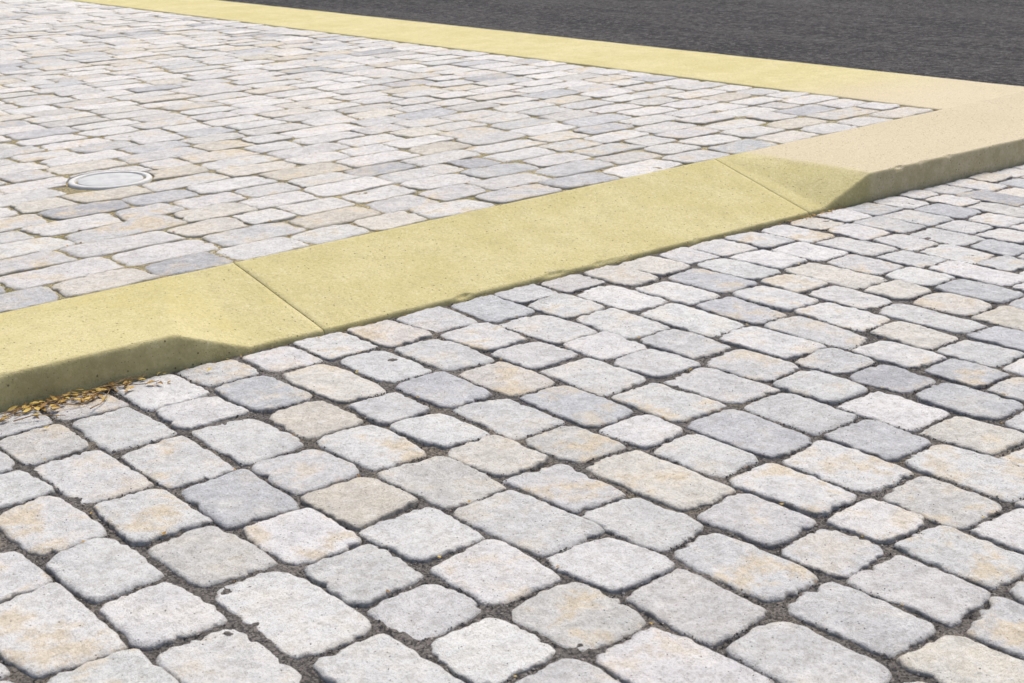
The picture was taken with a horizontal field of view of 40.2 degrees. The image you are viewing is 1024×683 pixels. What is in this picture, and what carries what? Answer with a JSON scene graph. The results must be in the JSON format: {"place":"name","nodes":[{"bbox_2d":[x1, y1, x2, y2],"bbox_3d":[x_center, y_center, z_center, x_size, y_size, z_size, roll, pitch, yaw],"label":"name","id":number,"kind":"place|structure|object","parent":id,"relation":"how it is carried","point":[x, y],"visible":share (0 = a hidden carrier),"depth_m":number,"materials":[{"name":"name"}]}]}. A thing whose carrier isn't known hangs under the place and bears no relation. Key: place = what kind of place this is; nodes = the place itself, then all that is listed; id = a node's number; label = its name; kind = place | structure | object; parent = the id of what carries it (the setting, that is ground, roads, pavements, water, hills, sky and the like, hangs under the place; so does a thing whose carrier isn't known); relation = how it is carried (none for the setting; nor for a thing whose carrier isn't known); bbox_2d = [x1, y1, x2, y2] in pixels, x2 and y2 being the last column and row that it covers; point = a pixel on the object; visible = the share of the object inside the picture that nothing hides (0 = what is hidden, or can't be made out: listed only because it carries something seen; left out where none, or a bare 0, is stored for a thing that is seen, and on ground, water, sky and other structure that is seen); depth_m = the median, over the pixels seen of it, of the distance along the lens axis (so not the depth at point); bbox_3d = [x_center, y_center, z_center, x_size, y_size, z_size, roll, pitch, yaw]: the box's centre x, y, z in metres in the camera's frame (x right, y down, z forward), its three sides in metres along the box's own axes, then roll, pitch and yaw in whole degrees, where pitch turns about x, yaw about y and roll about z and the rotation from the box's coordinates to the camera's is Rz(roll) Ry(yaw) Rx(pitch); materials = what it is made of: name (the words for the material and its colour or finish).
{"place":"outdoors","nodes":[
{"label":"outdoors","id":0,"kind":"place"},
{"bbox_2d":[0,0,932,312],"bbox_3d":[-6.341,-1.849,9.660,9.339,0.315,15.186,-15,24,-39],"label":"cobblestone plaza","id":1,"kind":"structure","parent":0,"point":[28,28],"depth_m":6.80,"materials":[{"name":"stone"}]},
{"bbox_2d":[68,170,151,189],"bbox_3d":[-1.680,-0.665,5.859,0.344,0.040,0.344,-15,24,-39],"label":"utility cover","id":2,"kind":"object","parent":1,"relation":"on","point":[104,180],"visible":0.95,"depth_m":5.83,"materials":[{"name":"metal"}]},
{"bbox_2d":[0,165,1023,682],"bbox_3d":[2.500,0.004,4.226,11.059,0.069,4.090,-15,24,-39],"label":"cobblestone pavement","id":3,"kind":"structure","parent":0,"point":[50,627],"depth_m":3.17,"materials":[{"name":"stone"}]},
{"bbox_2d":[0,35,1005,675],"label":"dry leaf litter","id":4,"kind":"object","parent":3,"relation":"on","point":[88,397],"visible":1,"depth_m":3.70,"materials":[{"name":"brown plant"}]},
{"bbox_2d":[1,175,1022,678],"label":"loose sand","id":5,"kind":"structure","parent":3,"relation":"on","point":[619,439],"depth_m":3.44,"materials":[{"name":"sand"}]},
{"bbox_2d":[220,0,1023,86],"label":"asphalt road","id":6,"kind":"structure","parent":0,"point":[976,40],"depth_m":11.08,"materials":[{"name":"grey asphalt"}]},
{"label":"ground","id":7,"kind":"structure","parent":0,"visible":0},
{"bbox_2d":[0,91,1023,412],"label":"concrete kerb","id":8,"kind":"structure","parent":7,"relation":"on","point":[166,325],"depth_m":4.88,"materials":[{"name":"yellow concrete"}]},
{"bbox_2d":[71,0,1023,110],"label":"concrete edge band","id":9,"kind":"object","parent":7,"relation":"on","point":[923,92],"visible":0.93,"depth_m":9.31,"materials":[{"name":"yellow concrete"}]}
]}

